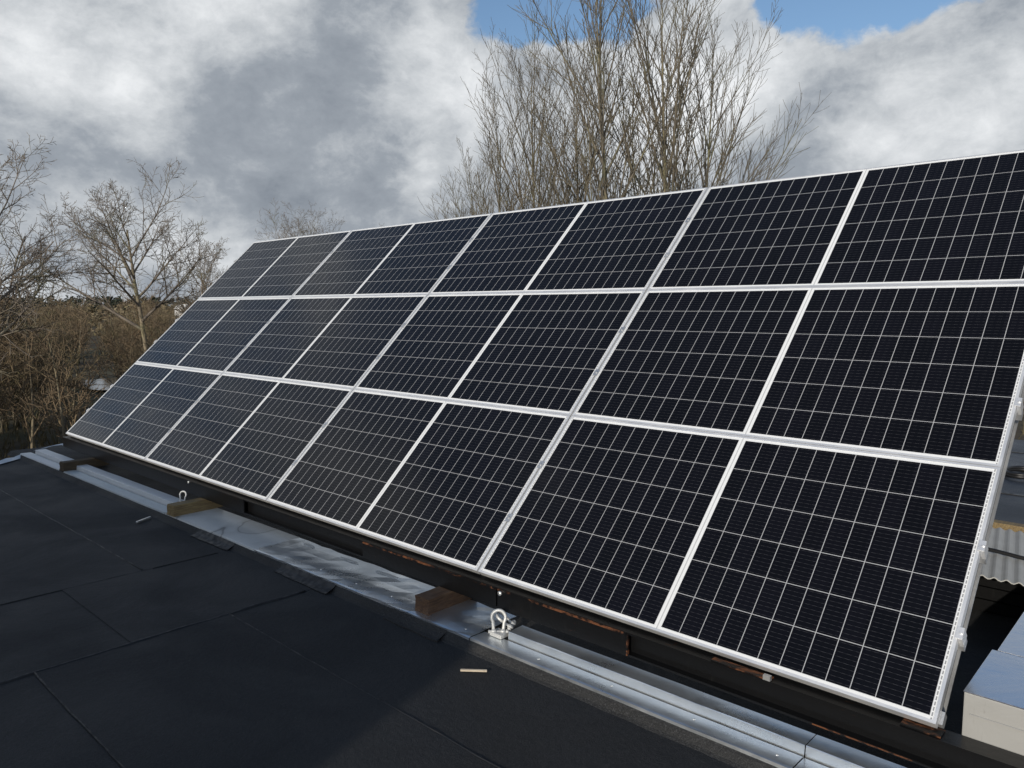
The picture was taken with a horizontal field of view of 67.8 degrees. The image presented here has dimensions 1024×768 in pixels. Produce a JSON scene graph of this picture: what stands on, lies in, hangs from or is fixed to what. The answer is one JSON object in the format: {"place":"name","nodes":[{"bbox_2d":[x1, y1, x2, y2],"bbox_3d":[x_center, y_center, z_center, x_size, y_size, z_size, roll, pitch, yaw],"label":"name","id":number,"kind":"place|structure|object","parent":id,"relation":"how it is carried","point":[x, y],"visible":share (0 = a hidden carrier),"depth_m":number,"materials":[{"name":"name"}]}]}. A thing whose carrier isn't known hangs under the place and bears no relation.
{"place":"outdoors","nodes":[
{"label":"outdoors","id":0,"kind":"place"},
{"bbox_2d":[49,377,117,389],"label":"pond","id":1,"kind":"structure","parent":0,"point":[101,382],"depth_m":53.24,"materials":[{"name":"grey liquid"}]},
{"bbox_2d":[0,459,1018,767],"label":"roof","id":2,"kind":"structure","parent":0,"point":[228,691],"depth_m":3.34,"materials":[{"name":"rubber"}]},
{"bbox_2d":[0,443,62,463],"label":"drip edge","id":3,"kind":"object","parent":2,"relation":"attached to","point":[5,460],"visible":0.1,"depth_m":8.05,"materials":[{"name":"metal"}]},
{"bbox_2d":[0,552,217,604],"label":"roof lap","id":4,"kind":"object","parent":2,"relation":"on","point":[103,579],"visible":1,"depth_m":4.49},
{"bbox_2d":[136,516,150,522],"bbox_3d":[-2.787,1.026,5.765,0.016,0.012,0.149,1,6,14],"label":"metal rod","id":5,"kind":"object","parent":2,"relation":"on","point":[146,518],"visible":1,"depth_m":5.75,"materials":[{"name":"metal"}]},
{"bbox_2d":[0,490,500,767],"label":"roof seams","id":6,"kind":"object","parent":2,"relation":"on","point":[85,726],"visible":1,"depth_m":3.40,"materials":[{"name":"black"}]},
{"bbox_2d":[7,445,925,767],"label":"roof kerb","id":7,"kind":"structure","parent":2,"relation":"on","point":[709,747],"depth_m":3.42,"materials":[{"name":"metal"}]},
{"bbox_2d":[20,452,59,469],"bbox_3d":[-4.821,0.796,7.854,1.222,0.023,0.104,5,7,42],"label":"flashing sheet","id":8,"kind":"object","parent":7,"relation":"on","point":[44,461],"visible":0.93,"depth_m":7.85,"materials":[{"name":"metal"}]},
{"bbox_2d":[35,449,73,462],"bbox_3d":[-4.701,0.769,7.892,1.102,0.050,0.104,5,7,42],"label":"cover rail","id":9,"kind":"object","parent":7,"relation":"on","point":[51,456],"visible":0.7,"depth_m":7.94,"materials":[{"name":"metal"}]},
{"bbox_2d":[59,457,108,470],"bbox_3d":[-4.202,0.778,7.495,0.105,0.083,0.420,5,7,41],"label":"timber block","id":10,"kind":"object","parent":7,"relation":"on","point":[68,465],"depth_m":7.42,"materials":[{"name":"brown wood"}]},
{"bbox_2d":[64,470,166,513],"bbox_3d":[-3.451,0.918,6.616,2.222,0.023,0.104,5,7,42],"label":"flashing sheet","id":11,"kind":"object","parent":7,"relation":"on","point":[142,500],"visible":0.97,"depth_m":6.51,"materials":[{"name":"metal"}]},
{"bbox_2d":[77,464,182,505],"bbox_3d":[-3.387,0.886,6.705,2.192,0.050,0.104,5,7,42],"label":"cover rail","id":12,"kind":"object","parent":7,"relation":"on","point":[160,497],"visible":0.89,"depth_m":6.61,"materials":[{"name":"metal"}]},
{"bbox_2d":[177,491,186,501],"bbox_3d":[-2.569,0.880,5.950,0.077,0.096,0.021,1,-9,8],"label":"shackle","id":13,"kind":"object","parent":12,"relation":"attached to","point":[185,492],"visible":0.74,"depth_m":5.95,"materials":[{"name":"silver metal"}]},
{"bbox_2d":[190,529,234,550],"bbox_3d":[-2.060,1.072,5.243,0.501,0.044,0.076,5,7,42],"label":"felt patch","id":14,"kind":"object","parent":7,"relation":"on","point":[213,540],"visible":1,"depth_m":5.24,"materials":[{"name":"black fabric"}]},
{"bbox_2d":[165,508,299,550],"bbox_3d":[-2.042,1.027,5.505,1.345,0.023,0.366,5,8,43],"label":"sheet","id":15,"kind":"object","parent":7,"relation":"on","point":[252,535],"visible":0.9,"depth_m":5.41,"materials":[{"name":"silver metal"}]},
{"bbox_2d":[167,498,222,516],"bbox_3d":[-2.444,0.936,5.888,0.105,0.083,0.400,5,7,40],"label":"timber block","id":16,"kind":"object","parent":15,"relation":"on","point":[175,509],"depth_m":5.81,"materials":[{"name":"brown wood"}]},
{"bbox_2d":[274,563,335,594],"bbox_3d":[-1.226,1.145,4.492,0.550,0.044,0.080,5,8,43],"label":"felt patch","id":17,"kind":"object","parent":7,"relation":"on","point":[317,584],"visible":1,"depth_m":4.48,"materials":[{"name":"black fabric"}]},
{"bbox_2d":[254,538,516,639],"bbox_3d":[-0.825,1.134,4.399,1.986,0.030,0.337,5,7,42],"label":"flashing sheet","id":18,"kind":"object","parent":7,"relation":"on","point":[472,617],"visible":0.94,"depth_m":4.31,"materials":[{"name":"silver metal"}]},
{"bbox_2d":[340,557,357,563],"bbox_3d":[-1.004,1.090,4.709,0.202,0.002,0.027,5,7,39],"label":"underlay flake","id":19,"kind":"object","parent":18,"relation":"on","point":[346,559],"visible":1,"depth_m":4.71,"materials":[{"name":"grey"}]},
{"bbox_2d":[375,571,398,577],"bbox_3d":[-0.731,1.115,4.458,0.184,0.002,0.037,5,8,43],"label":"underlay flake","id":20,"kind":"object","parent":18,"relation":"on","point":[387,574],"visible":1,"depth_m":4.46,"materials":[{"name":"grey"}]},
{"bbox_2d":[415,586,471,615],"bbox_3d":[-0.344,1.119,4.029,0.105,0.083,0.360,5,7,41],"label":"timber block","id":21,"kind":"object","parent":18,"relation":"on","point":[432,601],"depth_m":3.93,"materials":[{"name":"brown wood"}]},
{"bbox_2d":[383,608,446,641],"bbox_3d":[-0.494,1.210,3.835,0.420,0.044,0.072,5,8,43],"label":"felt patch","id":22,"kind":"object","parent":7,"relation":"on","point":[427,630],"visible":1,"depth_m":3.83,"materials":[{"name":"black fabric"}]},
{"bbox_2d":[495,612,515,630],"bbox_3d":[-0.035,1.139,3.689,0.114,0.024,0.091,40,14,8],"label":"shackle","id":23,"kind":"object","parent":7,"relation":"on","point":[511,625],"visible":0.82,"depth_m":3.67,"materials":[{"name":"silver metal"}]},
{"bbox_2d":[470,632,802,767],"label":"flashing sheet","id":24,"kind":"object","parent":7,"relation":"on","point":[765,752],"visible":1,"depth_m":3.00,"materials":[{"name":"silver metal"}]},
{"bbox_2d":[488,608,508,634],"bbox_3d":[-0.064,1.137,3.646,0.098,0.122,0.026,0,-8,3],"label":"shackle","id":25,"kind":"object","parent":24,"relation":"on","point":[503,612],"visible":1,"depth_m":3.64,"materials":[{"name":"silver metal"}]},
{"bbox_2d":[490,628,508,638],"bbox_3d":[-0.059,1.189,3.634,0.075,0.020,0.060,5,8,43],"label":"lug plate","id":26,"kind":"object","parent":25,"relation":"in","point":[500,635],"visible":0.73,"depth_m":3.61,"materials":[{"name":"silver metal"}]},
{"bbox_2d":[508,625,815,757],"bbox_3d":[0.535,1.234,3.163,1.402,0.050,0.104,5,7,42],"label":"cover rail","id":27,"kind":"object","parent":7,"relation":"on","point":[775,732],"visible":0.98,"depth_m":3.04,"materials":[{"name":"silver metal"}]},
{"bbox_2d":[794,758,828,767],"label":"flashing sheet","id":28,"kind":"object","parent":7,"relation":"on","point":[804,763],"visible":1,"depth_m":2.60,"materials":[{"name":"silver metal"}]},
{"bbox_2d":[805,735,905,767],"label":"cover rail","id":29,"kind":"object","parent":7,"relation":"on","point":[826,752],"visible":1,"depth_m":2.61,"materials":[{"name":"silver metal"}]},
{"bbox_2d":[460,669,486,671],"bbox_3d":[-0.169,1.266,3.370,0.118,0.008,0.011,0,6,3],"label":"stick","id":30,"kind":"object","parent":2,"relation":"on","point":[473,670],"visible":1,"depth_m":3.37,"materials":[{"name":"beige wood"}]},
{"bbox_2d":[62,218,1023,767],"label":"mounting frame","id":31,"kind":"object","parent":2,"relation":"on","point":[908,740],"visible":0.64,"depth_m":3.13,"materials":[{"name":"black paint"}]},
{"bbox_2d":[66,363,222,461],"bbox_3d":[-3.749,0.224,7.690,2.091,0.035,1.038,5,52,43],"label":"solar panel","id":32,"kind":"object","parent":31,"relation":"on","point":[138,410],"visible":0.91,"depth_m":7.58,"materials":[{"name":"glass"}]},
{"bbox_2d":[135,297,290,372],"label":"solar panel","id":33,"kind":"object","parent":31,"relation":"attached to","point":[215,335],"visible":0.83,"depth_m":8.06,"materials":[{"name":"black glass"}]},
{"bbox_2d":[145,373,353,502],"bbox_3d":[-2.214,0.364,6.259,2.091,0.035,1.038,5,52,43],"label":"solar panel","id":34,"kind":"object","parent":31,"relation":"on","point":[253,437],"visible":0.92,"depth_m":6.12,"materials":[{"name":"black glass"}]},
{"bbox_2d":[198,230,351,298],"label":"solar panel","id":35,"kind":"object","parent":31,"relation":"attached to","point":[283,267],"visible":0.83,"depth_m":8.54,"materials":[{"name":"black glass"}]},
{"bbox_2d":[223,294,427,388],"bbox_3d":[-1.701,-0.407,6.733,2.091,0.036,1.038,5,52,43],"label":"solar panel","id":36,"kind":"object","parent":31,"relation":"attached to","point":[340,341],"visible":0.83,"depth_m":6.61,"materials":[{"name":"black glass"}]},
{"bbox_2d":[292,213,491,296],"bbox_3d":[-1.188,-1.179,7.207,2.091,0.035,1.038,5,52,43],"label":"solar panel","id":37,"kind":"object","parent":31,"relation":"attached to","point":[417,258],"visible":0.83,"depth_m":7.09,"materials":[{"name":"black glass"}]},
{"bbox_2d":[266,389,570,573],"bbox_3d":[-0.679,0.505,4.827,2.091,0.035,1.038,5,52,43],"label":"solar panel","id":38,"kind":"object","parent":31,"relation":"on","point":[447,481],"visible":0.94,"depth_m":4.65,"materials":[{"name":"black glass"}]},
{"bbox_2d":[354,290,645,415],"bbox_3d":[-0.166,-0.267,5.302,2.091,0.036,1.038,5,52,43],"label":"solar panel","id":39,"kind":"object","parent":31,"relation":"attached to","point":[548,352],"visible":0.83,"depth_m":5.14,"materials":[{"name":"black glass"}]},
{"bbox_2d":[429,187,707,293],"bbox_3d":[0.347,-1.038,5.776,2.091,0.035,1.038,5,52,43],"label":"solar panel","id":40,"kind":"object","parent":31,"relation":"attached to","point":[622,244],"visible":0.83,"depth_m":5.63,"materials":[{"name":"black glass"}]},
{"bbox_2d":[478,416,1001,727],"bbox_3d":[0.856,0.645,3.396,2.091,0.035,1.038,5,52,43],"label":"solar panel","id":41,"kind":"object","parent":31,"relation":"on","point":[848,573],"visible":1,"depth_m":3.15,"materials":[{"name":"black glass"}]},
{"bbox_2d":[572,283,1023,471],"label":"solar panel","id":42,"kind":"object","parent":31,"relation":"attached to","point":[932,371],"visible":0.91,"depth_m":3.67,"materials":[{"name":"black glass"}]},
{"bbox_2d":[648,149,1023,289],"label":"solar panel","id":43,"kind":"object","parent":31,"relation":"attached to","point":[958,220],"visible":0.91,"depth_m":4.24,"materials":[{"name":"black glass"}]},
{"bbox_2d":[972,576,1023,618],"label":"board stack","id":44,"kind":"object","parent":2,"relation":"on","point":[997,597],"depth_m":4.00,"materials":[{"name":"black paint"}]},
{"bbox_2d":[980,527,1023,585],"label":"corrugated sheet","id":45,"kind":"object","parent":44,"relation":"on","point":[1000,567],"visible":0.3,"depth_m":4.04,"materials":[{"name":"white metal"}]},
{"bbox_2d":[988,547,1023,559],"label":"cable","id":46,"kind":"object","parent":45,"relation":"on","point":[1009,554],"visible":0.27,"depth_m":4.06,"materials":[{"name":"black rubber"}]},
{"bbox_2d":[992,519,1023,532],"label":"batten","id":47,"kind":"object","parent":2,"relation":"on","point":[1006,525],"depth_m":4.62,"materials":[{"name":"brown wood"}]},
{"bbox_2d":[994,439,1023,523],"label":"felt plinth","id":48,"kind":"structure","parent":2,"relation":"on","point":[1010,508],"depth_m":5.43,"materials":[{"name":"grey"}]},
{"bbox_2d":[1001,451,1023,496],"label":"lap strip","id":49,"kind":"object","parent":48,"relation":"on","point":[1014,494],"depth_m":5.50,"materials":[{"name":"black"}]},
{"bbox_2d":[1005,465,1023,478],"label":"cable","id":50,"kind":"object","parent":48,"relation":"on","point":[1010,473],"visible":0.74,"depth_m":6.01,"materials":[{"name":"black rubber"}]},
{"bbox_2d":[0,306,1023,459],"bbox_3d":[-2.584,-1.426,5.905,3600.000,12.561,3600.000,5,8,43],"label":"ground","id":51,"kind":"structure","parent":0,"point":[17,444],"depth_m":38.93,"materials":[{"name":"brown plant"}]},
{"bbox_2d":[0,340,26,411],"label":"bare shrub","id":52,"kind":"object","parent":51,"relation":"on","point":[10,374],"visible":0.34,"depth_m":30.20,"materials":[{"name":"brown plant"}]},
{"bbox_2d":[0,328,54,433],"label":"bare shrub","id":53,"kind":"object","parent":51,"relation":"on","point":[2,421],"visible":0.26,"depth_m":33.24,"materials":[{"name":"brown plant"}]},
{"bbox_2d":[0,264,55,419],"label":"bare shrub","id":54,"kind":"object","parent":51,"relation":"on","point":[19,370],"visible":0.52,"depth_m":26.50,"materials":[{"name":"brown plant"}]},
{"bbox_2d":[0,278,66,429],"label":"bare shrub","id":55,"kind":"object","parent":51,"relation":"on","point":[28,322],"visible":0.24,"depth_m":34.24,"materials":[{"name":"brown plant"}]},
{"bbox_2d":[0,300,78,419],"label":"bare shrub","id":56,"kind":"object","parent":51,"relation":"on","point":[40,334],"visible":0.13,"depth_m":37.38,"materials":[{"name":"brown plant"}]},
{"bbox_2d":[14,307,67,392],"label":"bare shrub","id":57,"kind":"object","parent":51,"relation":"on","point":[43,347],"visible":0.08,"depth_m":45.52,"materials":[{"name":"brown plant"}]},
{"bbox_2d":[21,298,62,358],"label":"bare shrub","id":58,"kind":"object","parent":51,"relation":"on","point":[46,314],"visible":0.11,"depth_m":75.60,"materials":[{"name":"brown plant"}]},
{"bbox_2d":[21,312,84,397],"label":"bare shrub","id":59,"kind":"object","parent":51,"relation":"on","point":[60,352],"visible":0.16,"depth_m":46.72,"materials":[{"name":"brown plant"}]},
{"bbox_2d":[0,133,106,380],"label":"bare tree","id":60,"kind":"object","parent":51,"relation":"on","point":[32,278],"visible":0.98,"depth_m":25.71,"materials":[{"name":"brown plant"}]},
{"bbox_2d":[42,311,72,356],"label":"bare shrub","id":61,"kind":"object","parent":51,"relation":"on","point":[58,334],"visible":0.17,"depth_m":74.11,"materials":[{"name":"brown plant"}]},
{"bbox_2d":[35,287,83,338],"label":"bare shrub","id":62,"kind":"object","parent":51,"relation":"on","point":[56,311],"visible":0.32,"depth_m":74.89,"materials":[{"name":"brown plant"}]},
{"bbox_2d":[0,297,120,447],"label":"bare shrub","id":63,"kind":"object","parent":51,"relation":"on","point":[61,389],"visible":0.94,"depth_m":25.55,"materials":[{"name":"brown plant"}]},
{"bbox_2d":[59,300,94,357],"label":"bare shrub","id":64,"kind":"object","parent":51,"relation":"on","point":[76,321],"visible":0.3,"depth_m":74.92,"materials":[{"name":"brown plant"}]},
{"bbox_2d":[59,302,96,363],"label":"bare shrub","id":65,"kind":"object","parent":51,"relation":"on","point":[78,333],"visible":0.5,"depth_m":69.08,"materials":[{"name":"brown plant"}]},
{"bbox_2d":[2,300,184,339],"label":"distant wood","id":66,"kind":"object","parent":51,"relation":"on","point":[96,314],"visible":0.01,"depth_m":133.62,"materials":[{"name":"brown plant"}]},
{"bbox_2d":[0,295,196,318],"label":"conifer belt","id":67,"kind":"object","parent":51,"relation":"on","point":[113,301],"visible":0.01,"depth_m":205.10,"materials":[{"name":"plant"}]},
{"bbox_2d":[96,321,118,351],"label":"bare shrub","id":68,"kind":"object","parent":51,"relation":"on","point":[103,338],"visible":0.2,"depth_m":85.50,"materials":[{"name":"brown plant"}]},
{"bbox_2d":[96,317,129,353],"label":"bare shrub","id":69,"kind":"object","parent":51,"relation":"on","point":[103,342],"visible":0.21,"depth_m":84.05,"materials":[{"name":"brown plant"}]},
{"bbox_2d":[8,157,225,351],"bbox_3d":[-16.774,-3.724,33.236,9.095,11.949,7.381,5,8,43],"label":"bare tree","id":70,"kind":"object","parent":51,"relation":"on","point":[115,242],"visible":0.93,"depth_m":32.85,"materials":[{"name":"brown plant"}]},
{"bbox_2d":[73,278,160,384],"bbox_3d":[-20.018,-1.752,38.329,4.379,7.266,3.951,0,6,-2],"label":"bare shrub","id":71,"kind":"object","parent":51,"relation":"on","point":[125,353],"visible":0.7,"depth_m":38.33,"materials":[{"name":"brown plant"}]},
{"bbox_2d":[106,315,134,357],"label":"bare shrub","id":72,"kind":"object","parent":51,"relation":"on","point":[119,340],"visible":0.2,"depth_m":69.14,"materials":[{"name":"brown plant"}]},
{"bbox_2d":[113,314,161,383],"bbox_3d":[-15.274,-0.366,32.807,3.333,5.349,3.364,-1,6,-14],"label":"bare shrub","id":73,"kind":"object","parent":51,"relation":"on","point":[148,345],"visible":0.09,"depth_m":32.58,"materials":[{"name":"brown plant"}]},
{"bbox_2d":[100,271,181,366],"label":"bare shrub","id":74,"kind":"object","parent":51,"relation":"on","point":[145,323],"visible":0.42,"depth_m":41.11,"materials":[{"name":"brown plant"}]},
{"bbox_2d":[106,287,176,373],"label":"bare shrub","id":75,"kind":"object","parent":51,"relation":"on","point":[145,325],"visible":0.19,"depth_m":44.13,"materials":[{"name":"brown plant"}]},
{"bbox_2d":[126,295,163,353],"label":"bare shrub","id":76,"kind":"object","parent":51,"relation":"on","point":[144,310],"visible":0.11,"depth_m":72.34,"materials":[{"name":"brown plant"}]},
{"bbox_2d":[135,300,174,343],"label":"bare shrub","id":77,"kind":"object","parent":51,"relation":"on","point":[156,317],"visible":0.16,"depth_m":64.69,"materials":[{"name":"brown plant"}]},
{"bbox_2d":[138,311,171,351],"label":"bare shrub","id":78,"kind":"object","parent":51,"relation":"on","point":[156,328],"visible":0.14,"depth_m":59.28,"materials":[{"name":"brown plant"}]},
{"bbox_2d":[147,314,181,343],"bbox_3d":[-16.312,-0.990,38.226,3.641,5.760,4.149,-1,6,-13],"label":"bare shrub","id":79,"kind":"object","parent":51,"relation":"on","point":[163,330],"visible":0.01,"depth_m":37.04,"materials":[{"name":"brown plant"}]},
{"bbox_2d":[159,274,221,336],"bbox_3d":[-12.804,-1.146,32.036,3.939,7.049,4.276,-4,7,-38],"label":"bare shrub","id":80,"kind":"object","parent":51,"relation":"on","point":[194,297],"visible":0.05,"depth_m":31.78,"materials":[{"name":"brown plant"}]},
{"bbox_2d":[156,214,228,322],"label":"bare tree","id":81,"kind":"object","parent":51,"relation":"on","point":[209,269],"visible":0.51,"depth_m":43.20,"materials":[{"name":"brown plant"}]},
{"bbox_2d":[255,198,327,239],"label":"bare tree","id":82,"kind":"object","parent":51,"relation":"on","point":[285,233],"visible":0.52,"depth_m":57.02,"materials":[{"name":"brown wood"}]},
{"bbox_2d":[283,206,344,235],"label":"bare tree","id":83,"kind":"object","parent":51,"relation":"on","point":[318,226],"visible":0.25,"depth_m":58.87,"materials":[{"name":"brown wood"}]},
{"bbox_2d":[426,182,475,219],"bbox_3d":[-1.784,-2.785,30.432,4.284,10.676,3.850,-3,6,-27],"label":"bare tree","id":84,"kind":"object","parent":51,"relation":"on","point":[448,207],"visible":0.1,"depth_m":30.20,"materials":[{"name":"brown plant"}]},
{"bbox_2d":[439,138,502,217],"bbox_3d":[-1.557,-3.632,30.240,4.625,12.389,3.279,1,6,14],"label":"bare tree","id":85,"kind":"object","parent":51,"relation":"on","point":[469,173],"visible":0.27,"depth_m":29.79,"materials":[{"name":"brown plant"}]},
{"bbox_2d":[436,52,561,219],"bbox_3d":[-0.200,-4.649,27.759,4.772,14.887,5.868,2,6,16],"label":"bare tree","id":86,"kind":"object","parent":51,"relation":"on","point":[498,195],"visible":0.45,"depth_m":27.54,"materials":[{"name":"brown plant"}]},
{"bbox_2d":[417,0,608,219],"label":"bare tree","id":87,"kind":"object","parent":51,"relation":"on","point":[520,80],"visible":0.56,"depth_m":27.34,"materials":[{"name":"brown plant"}]},
{"bbox_2d":[490,1,651,207],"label":"bare tree","id":88,"kind":"object","parent":51,"relation":"on","point":[585,162],"visible":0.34,"depth_m":27.29,"materials":[{"name":"brown plant"}]},
{"bbox_2d":[497,0,715,209],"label":"bare tree","id":89,"kind":"object","parent":51,"relation":"on","point":[598,42],"visible":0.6,"depth_m":25.61,"materials":[{"name":"brown plant"}]},
{"bbox_2d":[559,0,785,200],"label":"bare tree","id":90,"kind":"object","parent":51,"relation":"on","point":[673,160],"visible":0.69,"depth_m":25.89,"materials":[{"name":"brown plant"}]},
{"bbox_2d":[626,0,826,192],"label":"bare tree","id":91,"kind":"object","parent":51,"relation":"on","point":[704,120],"visible":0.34,"depth_m":26.64,"materials":[{"name":"brown plant"}]},
{"bbox_2d":[0,0,1023,304],"label":"sky","id":92,"kind":"structure","parent":0,"point":[357,110],"materials":[{"name":"grey"}]},
{"bbox_3d":[1.953,1.333,2.078,1.200,0.124,0.080,5,8,43],"label":"bearer","id":93,"kind":"object","parent":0,"visible":0},
{"bbox_2d":[962,650,1023,755],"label":"metal box","id":94,"kind":"object","parent":93,"relation":"on","point":[993,709],"visible":0.88,"depth_m":2.42,"materials":[{"name":"silver metal"}]},
{"bbox_3d":[2.644,1.263,2.811,1.200,0.124,0.080,5,8,43],"label":"bearer","id":95,"kind":"object","parent":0,"visible":0},
{"bbox_2d":[998,612,1023,657],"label":"metal box","id":96,"kind":"object","parent":95,"relation":"on","point":[1013,643],"visible":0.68,"depth_m":2.79,"materials":[{"name":"silver metal"}]}
]}

